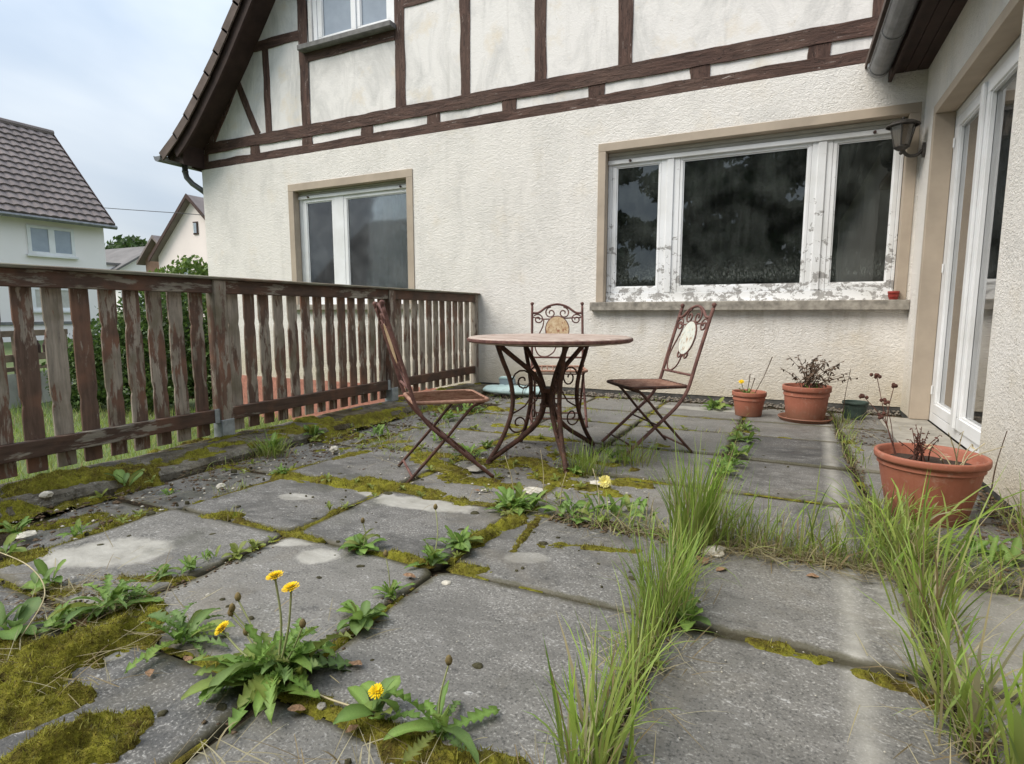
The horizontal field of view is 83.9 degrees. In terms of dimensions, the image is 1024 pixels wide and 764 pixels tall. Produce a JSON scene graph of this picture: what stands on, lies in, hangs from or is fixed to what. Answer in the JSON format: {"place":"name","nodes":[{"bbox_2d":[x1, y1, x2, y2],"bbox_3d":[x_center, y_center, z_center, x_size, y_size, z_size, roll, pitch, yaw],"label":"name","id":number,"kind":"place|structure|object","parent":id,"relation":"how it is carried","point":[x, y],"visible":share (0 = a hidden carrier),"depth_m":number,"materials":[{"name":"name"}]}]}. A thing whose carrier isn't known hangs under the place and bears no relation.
{"place":"outdoors","nodes":[
{"label":"outdoors","id":0,"kind":"place"},
{"bbox_2d":[0,0,231,246],"label":"sky","id":1,"kind":"structure","parent":0,"point":[113,81],"materials":[{"name":"white"}]},
{"bbox_2d":[1,396,303,483],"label":"lawn grass","id":2,"kind":"structure","parent":0,"point":[132,452],"depth_m":7.29,"materials":[{"name":"plant"}]},
{"bbox_2d":[0,312,900,483],"bbox_3d":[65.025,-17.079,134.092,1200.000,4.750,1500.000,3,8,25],"label":"lawn","id":3,"kind":"structure","parent":0,"point":[8,348],"depth_m":8.21,"materials":[{"name":"plant"}]},
{"bbox_2d":[1,329,72,408],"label":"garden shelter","id":4,"kind":"object","parent":3,"relation":"on","point":[13,387],"visible":0.3,"depth_m":9.56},
{"bbox_2d":[0,117,117,341],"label":"neighbour house","id":5,"kind":"structure","parent":3,"relation":"on","point":[53,212],"depth_m":19.99,"materials":[{"name":"paint"}]},
{"bbox_2d":[31,287,69,312],"bbox_3d":[-15.871,-2.846,19.726,0.120,0.870,1.370,3,8,25],"label":"window","id":6,"kind":"structure","parent":5,"relation":"in","point":[36,299],"depth_m":19.38,"materials":[{"name":"white plastic"}]},
{"bbox_2d":[25,224,78,259],"bbox_3d":[-15.822,-4.809,19.591,0.120,1.040,1.520,3,8,25],"label":"window","id":7,"kind":"structure","parent":5,"relation":"in","point":[42,241],"depth_m":19.55,"materials":[{"name":"white plastic"}]},
{"bbox_2d":[105,234,133,248],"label":"broadleaf tree","id":8,"kind":"object","parent":3,"relation":"on","point":[111,244],"visible":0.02,"depth_m":100.54,"materials":[{"name":"green plant"}]},
{"bbox_2d":[105,246,145,311],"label":"neighbour house","id":9,"kind":"structure","parent":3,"relation":"on","point":[126,259],"depth_m":63.48,"materials":[{"name":"paint"}]},
{"bbox_2d":[40,292,212,410],"bbox_3d":[-6.022,-0.451,9.274,3.353,2.458,1.516,1,7,6],"label":"hedge shrub","id":10,"kind":"object","parent":3,"relation":"on","point":[102,394],"visible":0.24,"depth_m":9.04,"materials":[{"name":"green plant"}]},
{"bbox_2d":[113,235,146,248],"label":"broadleaf tree","id":11,"kind":"object","parent":3,"relation":"on","point":[138,241],"visible":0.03,"depth_m":92.87,"materials":[{"name":"green plant"}]},
{"bbox_2d":[136,235,160,271],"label":"brown shed","id":12,"kind":"structure","parent":3,"relation":"on","point":[152,266],"depth_m":49.60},
{"bbox_2d":[138,254,207,398],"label":"leafy bush","id":13,"kind":"object","parent":3,"relation":"on","point":[199,268],"visible":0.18,"depth_m":10.25,"materials":[{"name":"green plant"}]},
{"bbox_2d":[148,193,207,317],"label":"neighbour house","id":14,"kind":"structure","parent":3,"relation":"on","point":[182,235],"depth_m":41.44,"materials":[{"name":"white paint"}]},
{"bbox_2d":[153,0,1023,521],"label":"house","id":15,"kind":"structure","parent":3,"relation":"on","point":[639,172],"depth_m":5.95,"materials":[{"name":"paint"}]},
{"bbox_2d":[298,180,405,304],"bbox_3d":[-2.172,-1.871,7.837,1.941,1.587,0.114,3,8,25],"label":"window","id":16,"kind":"structure","parent":15,"relation":"in","point":[342,228],"depth_m":7.89,"materials":[{"name":"white plastic"}]},
{"bbox_2d":[312,0,393,39],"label":"window","id":17,"kind":"structure","parent":15,"relation":"in","point":[330,17],"depth_m":7.45,"materials":[{"name":"white paint"}]},
{"bbox_2d":[606,117,906,301],"bbox_3d":[2.272,-1.617,5.706,2.701,1.597,0.099,3,8,25],"label":"window","id":18,"kind":"structure","parent":15,"relation":"in","point":[727,219],"depth_m":5.64,"materials":[{"name":"white paint"}]},
{"bbox_2d":[888,291,899,299],"bbox_3d":[3.421,-0.777,5.106,0.092,0.075,0.092,3,8,25],"label":"plant pot","id":19,"kind":"object","parent":15,"relation":"on","point":[893,295],"visible":1,"depth_m":5.08,"materials":[{"name":"ceramic"}]},
{"bbox_2d":[885,117,925,157],"bbox_3d":[3.326,-2.067,4.811,0.300,0.341,0.252,3,8,25],"label":"wall lantern","id":20,"kind":"object","parent":15,"relation":"attached to","point":[905,127],"depth_m":4.81,"materials":[{"name":"metal"}]},
{"bbox_2d":[929,35,1020,452],"bbox_3d":[3.082,-0.796,3.771,0.104,2.428,1.729,3,8,25],"label":"patio door","id":21,"kind":"structure","parent":15,"relation":"in","point":[981,140],"depth_m":3.77,"materials":[{"name":"white plastic"}]},
{"bbox_2d":[0,393,1023,763],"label":"terrace","id":22,"kind":"structure","parent":0,"point":[500,625],"depth_m":1.77,"materials":[{"name":"stone"}]},
{"bbox_2d":[0,533,26,554],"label":"broadleaf weed","id":23,"kind":"object","parent":22,"relation":"on","point":[10,539],"visible":0.93,"depth_m":2.13,"materials":[{"name":"green plant"}]},
{"bbox_2d":[0,516,31,534],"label":"weed","id":24,"kind":"object","parent":22,"relation":"on","point":[13,529],"visible":0.96,"depth_m":2.33,"materials":[{"name":"green plant"}]},
{"bbox_2d":[0,597,41,640],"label":"broadleaf weed","id":25,"kind":"object","parent":22,"relation":"on","point":[27,610],"visible":0.97,"depth_m":1.61,"materials":[{"name":"green plant"}]},
{"bbox_2d":[0,552,44,639],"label":"straw stalk","id":26,"kind":"object","parent":22,"relation":"on","point":[43,586],"visible":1,"depth_m":1.65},
{"bbox_2d":[16,530,36,538],"bbox_3d":[-1.975,0.620,2.311,0.066,0.021,0.075,2,7,19],"label":"stone","id":27,"kind":"object","parent":22,"relation":"on","point":[26,534],"visible":0.93,"depth_m":2.30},
{"bbox_2d":[18,559,65,594],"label":"broadleaf weed","id":28,"kind":"object","parent":22,"relation":"on","point":[42,568],"visible":0.97,"depth_m":1.88,"materials":[{"name":"green plant"}]},
{"bbox_2d":[28,599,87,634],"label":"weed","id":29,"kind":"object","parent":22,"relation":"on","point":[59,623],"visible":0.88,"depth_m":1.62,"materials":[{"name":"green plant"}]},
{"bbox_2d":[56,518,90,537],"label":"weed","id":30,"kind":"object","parent":22,"relation":"on","point":[76,528],"visible":1,"depth_m":2.31,"materials":[{"name":"green plant"}]},
{"bbox_2d":[40,573,164,628],"bbox_3d":[-1.231,0.662,1.710,0.250,0.098,0.284,3,8,25],"label":"dandelion rosette","id":31,"kind":"object","parent":22,"relation":"on","point":[108,595],"visible":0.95,"depth_m":1.72,"materials":[{"name":"green plant"}]},
{"bbox_2d":[144,563,177,579],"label":"weed","id":32,"kind":"object","parent":22,"relation":"on","point":[162,572],"visible":0.97,"depth_m":1.94,"materials":[{"name":"green plant"}]},
{"bbox_2d":[168,555,201,573],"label":"weed","id":33,"kind":"object","parent":22,"relation":"on","point":[190,561],"visible":1,"depth_m":2.00,"materials":[{"name":"green plant"}]},
{"bbox_2d":[196,545,220,559],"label":"weed","id":34,"kind":"object","parent":22,"relation":"on","point":[208,553],"visible":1,"depth_m":2.08,"materials":[{"name":"green plant"}]},
{"bbox_2d":[211,480,256,495],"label":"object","id":35,"kind":"object","parent":22,"relation":"on","point":[232,487],"visible":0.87,"depth_m":2.93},
{"bbox_2d":[0,262,479,479],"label":"wooden railing","id":36,"kind":"object","parent":22,"relation":"on","point":[228,413],"visible":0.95,"depth_m":3.71,"materials":[{"name":"brown wood"}]},
{"bbox_2d":[0,383,491,522],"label":"kerb","id":37,"kind":"structure","parent":22,"relation":"on","point":[80,490],"depth_m":3.47,"materials":[{"name":"concrete"}]},
{"bbox_2d":[0,382,480,525],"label":"kerb moss","id":38,"kind":"object","parent":37,"relation":"on","point":[369,418],"visible":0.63,"depth_m":3.07,"materials":[{"name":"plant"}]},
{"bbox_2d":[104,469,144,485],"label":"broadleaf weed","id":39,"kind":"object","parent":38,"relation":"on","point":[121,476],"visible":1,"depth_m":2.92,"materials":[{"name":"green plant"}]},
{"bbox_2d":[0,423,329,525],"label":"kerb moss shoots","id":40,"kind":"object","parent":38,"relation":"on","point":[24,486],"visible":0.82,"depth_m":2.90,"materials":[{"name":"green plant"}]},
{"bbox_2d":[303,425,325,436],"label":"leafy weed","id":41,"kind":"object","parent":37,"relation":"on","point":[313,430],"visible":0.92,"depth_m":4.12,"materials":[{"name":"green plant"}]},
{"bbox_2d":[181,570,352,733],"bbox_3d":[-0.601,0.615,1.393,0.385,0.281,0.345,3,8,25],"label":"dandelion","id":42,"kind":"object","parent":22,"relation":"on","point":[273,666],"visible":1,"depth_m":1.38,"materials":[{"name":"green plant"}]},
{"bbox_2d":[241,428,297,460],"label":"grass tuft","id":43,"kind":"object","parent":22,"relation":"on","point":[265,447],"visible":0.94,"depth_m":3.64,"materials":[{"name":"plant"}]},
{"bbox_2d":[287,704,305,710],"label":"dead leaf","id":44,"kind":"object","parent":22,"relation":"on","point":[296,707],"visible":1,"depth_m":1.29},
{"bbox_2d":[336,599,388,634],"bbox_3d":[-0.437,0.667,1.659,0.150,0.075,0.187,-2,7,-17],"label":"plantain","id":45,"kind":"object","parent":22,"relation":"on","point":[362,616],"visible":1,"depth_m":1.64,"materials":[{"name":"green plant"}]},
{"bbox_2d":[338,517,386,554],"bbox_3d":[-0.567,0.583,2.185,0.170,0.124,0.185,-1,7,-6],"label":"plantain","id":46,"kind":"object","parent":22,"relation":"on","point":[359,540],"visible":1,"depth_m":2.18,"materials":[{"name":"green plant"}]},
{"bbox_2d":[362,424,388,435],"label":"weed","id":47,"kind":"object","parent":22,"relation":"on","point":[378,429],"visible":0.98,"depth_m":4.22,"materials":[{"name":"green plant"}]},
{"bbox_2d":[354,430,422,448],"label":"grass tuft","id":48,"kind":"object","parent":22,"relation":"on","point":[379,441],"visible":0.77,"depth_m":3.95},
{"bbox_2d":[371,550,414,599],"bbox_3d":[-0.385,0.615,1.824,0.098,0.140,0.116,6,9,43],"label":"plantain","id":49,"kind":"object","parent":22,"relation":"on","point":[389,590],"visible":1,"depth_m":1.83,"materials":[{"name":"green plant"}]},
{"bbox_2d":[88,394,742,672],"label":"seedlings","id":50,"kind":"object","parent":22,"relation":"on","point":[236,551],"visible":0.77,"depth_m":2.77,"materials":[{"name":"green plant"}]},
{"bbox_2d":[372,300,493,483],"bbox_3d":[-0.442,0.037,3.171,0.596,0.969,0.442,-2,7,-18],"label":"folding chair","id":51,"kind":"object","parent":22,"relation":"on","point":[414,400],"visible":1,"depth_m":3.07,"materials":[{"name":"paint"}]},
{"bbox_2d":[383,655,499,763],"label":"thistle weed","id":52,"kind":"object","parent":22,"relation":"on","point":[436,722],"visible":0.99,"depth_m":1.21,"materials":[{"name":"green plant"}]},
{"bbox_2d":[431,407,464,419],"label":"weed","id":53,"kind":"object","parent":22,"relation":"on","point":[450,413],"visible":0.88,"depth_m":4.86,"materials":[{"name":"green plant"}]},
{"bbox_2d":[425,525,484,550],"bbox_3d":[-0.205,0.593,2.210,0.224,0.088,0.180,5,9,38],"label":"dandelion rosette","id":54,"kind":"object","parent":22,"relation":"on","point":[462,540],"visible":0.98,"depth_m":2.19,"materials":[{"name":"green plant"}]},
{"bbox_2d":[36,416,893,763],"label":"moss cushions","id":55,"kind":"object","parent":22,"relation":"on","point":[224,706],"visible":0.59,"depth_m":2.24,"materials":[{"name":"plant"}]},
{"bbox_2d":[450,443,486,456],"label":"leafy weed","id":56,"kind":"object","parent":22,"relation":"on","point":[469,450],"visible":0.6,"depth_m":3.64,"materials":[{"name":"green plant"}]},
{"bbox_2d":[0,486,978,763],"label":"moss","id":57,"kind":"object","parent":22,"relation":"on","point":[70,739],"visible":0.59,"depth_m":1.36,"materials":[{"name":"plant"}]},
{"bbox_2d":[111,581,160,610],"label":"weed","id":58,"kind":"object","parent":57,"relation":"on","point":[140,587],"visible":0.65,"depth_m":1.81,"materials":[{"name":"green plant"}]},
{"bbox_2d":[124,602,235,673],"bbox_3d":[-0.887,0.680,1.565,0.244,0.098,0.285,-2,7,-17],"label":"dandelion rosette","id":59,"kind":"object","parent":57,"relation":"on","point":[183,631],"visible":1,"depth_m":1.56,"materials":[{"name":"green plant"}]},
{"bbox_2d":[313,675,400,724],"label":"dandelion","id":60,"kind":"object","parent":57,"relation":"on","point":[365,707],"visible":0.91,"depth_m":1.27,"materials":[{"name":"green plant"}]},
{"bbox_2d":[404,504,451,568],"bbox_3d":[-0.282,0.563,2.045,0.139,0.191,0.190,3,8,25],"label":"dandelion rosette","id":61,"kind":"object","parent":57,"relation":"on","point":[435,556],"visible":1,"depth_m":2.04,"materials":[{"name":"green plant"}]},
{"bbox_2d":[12,420,1006,763],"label":"pale crumbs","id":62,"kind":"object","parent":22,"relation":"on","point":[350,522],"visible":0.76,"depth_m":2.87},
{"bbox_2d":[0,419,1023,763],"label":"straw","id":63,"kind":"object","parent":22,"relation":"on","point":[752,553],"visible":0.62,"depth_m":1.59,"materials":[{"name":"plant"}]},
{"bbox_2d":[483,383,540,394],"bbox_3d":[0.055,0.072,6.304,0.817,0.123,0.425,2,7,19],"label":"plastic sack","id":64,"kind":"object","parent":22,"relation":"on","point":[501,389],"visible":0.62,"depth_m":6.19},
{"bbox_2d":[5,392,1023,763],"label":"joint crumbs","id":65,"kind":"object","parent":22,"relation":"on","point":[983,498],"visible":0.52,"depth_m":2.65,"materials":[{"name":"gravel"}]},
{"bbox_2d":[12,419,1023,758],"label":"leaf litter","id":66,"kind":"object","parent":22,"relation":"on","point":[662,541],"visible":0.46,"depth_m":2.32,"materials":[{"name":"plant"}]},
{"bbox_2d":[484,481,555,514],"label":"leafy weed","id":67,"kind":"object","parent":22,"relation":"on","point":[509,499],"visible":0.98,"depth_m":2.61,"materials":[{"name":"green plant"}]},
{"bbox_2d":[204,432,884,572],"bbox_3d":[-0.018,0.528,3.088,3.465,0.071,1.395,3,8,25],"label":"moss","id":68,"kind":"object","parent":22,"relation":"on","point":[389,486],"visible":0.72,"depth_m":3.05,"materials":[{"name":"plant"}]},
{"bbox_2d":[467,333,632,472],"bbox_3d":[0.232,0.090,3.587,1.024,0.755,1.024,3,8,25],"label":"round table","id":69,"kind":"object","parent":22,"relation":"on","point":[500,342],"visible":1,"depth_m":3.46,"materials":[{"name":"paint"}]},
{"bbox_2d":[530,302,587,427],"bbox_3d":[0.383,-0.167,4.728,0.468,0.998,0.614,0,7,2],"label":"folding chair","id":70,"kind":"object","parent":22,"relation":"on","point":[557,324],"visible":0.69,"depth_m":4.91,"materials":[{"name":"paint"}]},
{"bbox_2d":[544,492,608,523],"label":"leafy weed","id":71,"kind":"object","parent":22,"relation":"on","point":[564,506],"visible":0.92,"depth_m":2.53,"materials":[{"name":"green plant"}]},
{"bbox_2d":[556,434,616,479],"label":"grass tuft","id":72,"kind":"object","parent":22,"relation":"on","point":[585,466],"visible":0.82,"depth_m":3.20,"materials":[{"name":"plant"}]},
{"bbox_2d":[154,393,1023,763],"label":"joint grass","id":73,"kind":"structure","parent":22,"relation":"on","point":[648,619],"depth_m":1.77,"materials":[{"name":"plant"}]},
{"bbox_2d":[590,475,610,487],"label":"fallen flower","id":74,"kind":"object","parent":22,"relation":"on","point":[605,481],"visible":1,"depth_m":2.94,"materials":[{"name":"yellow plant"}]},
{"bbox_2d":[542,608,676,763],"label":"grass tuft","id":75,"kind":"object","parent":22,"relation":"on","point":[603,744],"visible":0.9,"depth_m":1.13,"materials":[{"name":"plant"}]},
{"bbox_2d":[357,394,864,486],"bbox_3d":[1.057,0.334,4.722,3.976,0.063,2.492,3,8,25],"label":"moss","id":76,"kind":"object","parent":22,"relation":"on","point":[528,437],"visible":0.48,"depth_m":4.49,"materials":[{"name":"plant"}]},
{"bbox_2d":[601,448,630,461],"bbox_3d":[0.625,0.444,3.466,0.158,0.083,0.200,-2,7,-13],"label":"dock","id":77,"kind":"object","parent":22,"relation":"on","point":[611,457],"visible":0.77,"depth_m":3.45,"materials":[{"name":"green plant"}]},
{"bbox_2d":[592,493,658,522],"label":"leafy weed","id":78,"kind":"object","parent":22,"relation":"on","point":[627,502],"visible":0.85,"depth_m":2.56,"materials":[{"name":"green plant"}]},
{"bbox_2d":[600,433,661,466],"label":"grass tuft","id":79,"kind":"object","parent":22,"relation":"on","point":[640,459],"visible":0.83,"depth_m":3.40,"materials":[{"name":"plant"}]},
{"bbox_2d":[601,302,716,456],"bbox_3d":[0.955,-0.038,3.785,0.596,0.969,0.442,-1,7,-11],"label":"folding chair","id":80,"kind":"object","parent":22,"relation":"on","point":[688,334],"visible":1,"depth_m":3.75,"materials":[{"name":"paint"}]},
{"bbox_2d":[599,510,720,639],"bbox_3d":[0.434,0.561,1.649,0.343,0.328,0.453,3,8,25],"label":"grass tuft","id":81,"kind":"object","parent":22,"relation":"on","point":[683,578],"visible":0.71,"depth_m":1.68,"materials":[{"name":"plant"}]},
{"bbox_2d":[666,591,710,631],"bbox_3d":[0.511,0.659,1.659,0.120,0.093,0.199,1,7,6],"label":"dock","id":82,"kind":"object","parent":22,"relation":"on","point":[692,612],"visible":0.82,"depth_m":1.65,"materials":[{"name":"green plant"}]},
{"bbox_2d":[644,421,761,555],"bbox_3d":[0.722,0.405,2.176,0.454,0.511,0.584,3,8,25],"label":"grass tuft","id":83,"kind":"object","parent":22,"relation":"on","point":[703,506],"visible":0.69,"depth_m":2.14,"materials":[{"name":"plant"}]},
{"bbox_2d":[651,456,765,545],"bbox_3d":[0.814,0.476,2.285,0.458,0.344,0.447,3,8,25],"label":"grass tuft","id":84,"kind":"object","parent":22,"relation":"on","point":[725,514],"visible":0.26,"depth_m":2.25,"materials":[{"name":"plant"}]},
{"bbox_2d":[701,545,725,557],"bbox_3d":[0.755,0.638,2.136,0.092,0.043,0.082,-5,9,-35],"label":"stone","id":85,"kind":"object","parent":22,"relation":"on","point":[711,550],"visible":0.72,"depth_m":2.12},
{"bbox_2d":[701,396,731,409],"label":"broadleaf weed","id":86,"kind":"object","parent":22,"relation":"on","point":[716,404],"visible":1,"depth_m":5.31,"materials":[{"name":"green plant"}]},
{"bbox_2d":[705,457,742,478],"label":"trailing weed","id":87,"kind":"object","parent":22,"relation":"on","point":[730,470],"visible":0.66,"depth_m":3.19,"materials":[{"name":"green plant"}]},
{"bbox_2d":[706,452,748,468],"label":"trailing weed","id":88,"kind":"object","parent":22,"relation":"on","point":[727,457],"visible":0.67,"depth_m":3.35,"materials":[{"name":"green plant"}]},
{"bbox_2d":[563,390,899,415],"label":"wall foot gravel","id":89,"kind":"structure","parent":22,"relation":"on","point":[874,411],"depth_m":5.86,"materials":[{"name":"gravel"}]},
{"bbox_2d":[720,442,753,455],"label":"trailing weed","id":90,"kind":"object","parent":22,"relation":"on","point":[736,452],"visible":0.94,"depth_m":3.61,"materials":[{"name":"green plant"}]},
{"bbox_2d":[727,429,760,442],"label":"trailing weed","id":91,"kind":"object","parent":22,"relation":"on","point":[739,434],"visible":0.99,"depth_m":3.99,"materials":[{"name":"green plant"}]},
{"bbox_2d":[732,389,766,416],"bbox_3d":[2.089,0.188,5.025,0.284,0.215,0.284,3,8,25],"label":"plant pot","id":92,"kind":"object","parent":22,"relation":"on","point":[750,404],"visible":0.97,"depth_m":4.93,"materials":[{"name":"ceramic"}]},
{"bbox_2d":[738,357,772,392],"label":"potted flower","id":93,"kind":"object","parent":92,"relation":"on","point":[744,391],"visible":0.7,"depth_m":4.98,"materials":[{"name":"green plant"}]},
{"bbox_2d":[778,412,832,423],"bbox_3d":[2.468,0.307,4.799,0.420,0.040,0.420,3,8,25],"label":"pot saucer","id":94,"kind":"object","parent":22,"relation":"on","point":[826,420],"visible":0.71,"depth_m":4.66,"materials":[{"name":"ceramic"}]},
{"bbox_2d":[782,383,831,420],"bbox_3d":[2.468,0.165,4.782,0.372,0.275,0.372,3,8,25],"label":"plant pot","id":95,"kind":"object","parent":94,"relation":"on","point":[809,403],"visible":0.89,"depth_m":4.65,"materials":[{"name":"ceramic"}]},
{"bbox_2d":[780,355,857,387],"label":"dead plant","id":96,"kind":"object","parent":95,"relation":"in","point":[809,378],"visible":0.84,"depth_m":4.71,"materials":[{"name":"plant"}]},
{"bbox_2d":[822,407,868,426],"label":"grass tuft","id":97,"kind":"object","parent":22,"relation":"on","point":[846,421],"visible":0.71,"depth_m":4.62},
{"bbox_2d":[842,400,868,419],"bbox_3d":[2.932,0.239,4.868,0.200,0.150,0.200,3,8,25],"label":"plant pot","id":98,"kind":"object","parent":22,"relation":"on","point":[858,407],"visible":0.89,"depth_m":4.80,"materials":[{"name":"plastic"}]},
{"bbox_2d":[792,457,989,545],"bbox_3d":[1.514,0.519,2.317,0.703,0.325,0.661,3,8,25],"label":"grass tuft","id":99,"kind":"object","parent":22,"relation":"on","point":[914,521],"visible":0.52,"depth_m":2.33,"materials":[{"name":"plant"}]},
{"bbox_2d":[814,467,1023,583],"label":"grass tuft","id":100,"kind":"object","parent":22,"relation":"on","point":[903,531],"visible":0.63,"depth_m":2.03,"materials":[{"name":"plant"}]},
{"bbox_2d":[842,466,1022,642],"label":"grass tuft","id":101,"kind":"object","parent":22,"relation":"on","point":[938,587],"visible":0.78,"depth_m":1.64,"materials":[{"name":"plant"}]},
{"bbox_2d":[874,442,992,527],"bbox_3d":[1.832,0.456,2.510,0.420,0.290,0.420,3,8,25],"label":"plant pot","id":102,"kind":"object","parent":22,"relation":"on","point":[958,483],"visible":0.8,"depth_m":2.38,"materials":[{"name":"ceramic"}]},
{"bbox_2d":[858,373,897,454],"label":"dead plant","id":103,"kind":"object","parent":102,"relation":"in","point":[885,401],"visible":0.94,"depth_m":2.69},
{"bbox_2d":[899,424,941,461],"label":"dead plant","id":104,"kind":"object","parent":102,"relation":"on","point":[918,449],"visible":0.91,"depth_m":2.50,"materials":[{"name":"plant"}]},
{"bbox_2d":[922,431,1004,464],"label":"dry stalks","id":105,"kind":"object","parent":102,"relation":"on","point":[963,461],"visible":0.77,"depth_m":2.37,"materials":[{"name":"plant"}]},
{"bbox_2d":[848,573,1023,744],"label":"grass tuft","id":106,"kind":"object","parent":22,"relation":"on","point":[975,677],"visible":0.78,"depth_m":1.25,"materials":[{"name":"plant"}]},
{"bbox_2d":[932,535,1023,566],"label":"leafy weed","id":107,"kind":"object","parent":22,"relation":"on","point":[1017,543],"visible":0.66,"depth_m":2.05,"materials":[{"name":"green plant"}]},
{"bbox_2d":[946,600,1023,763],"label":"grass tuft","id":108,"kind":"object","parent":22,"relation":"on","point":[1015,733],"visible":1,"depth_m":1.08,"materials":[{"name":"plant"}]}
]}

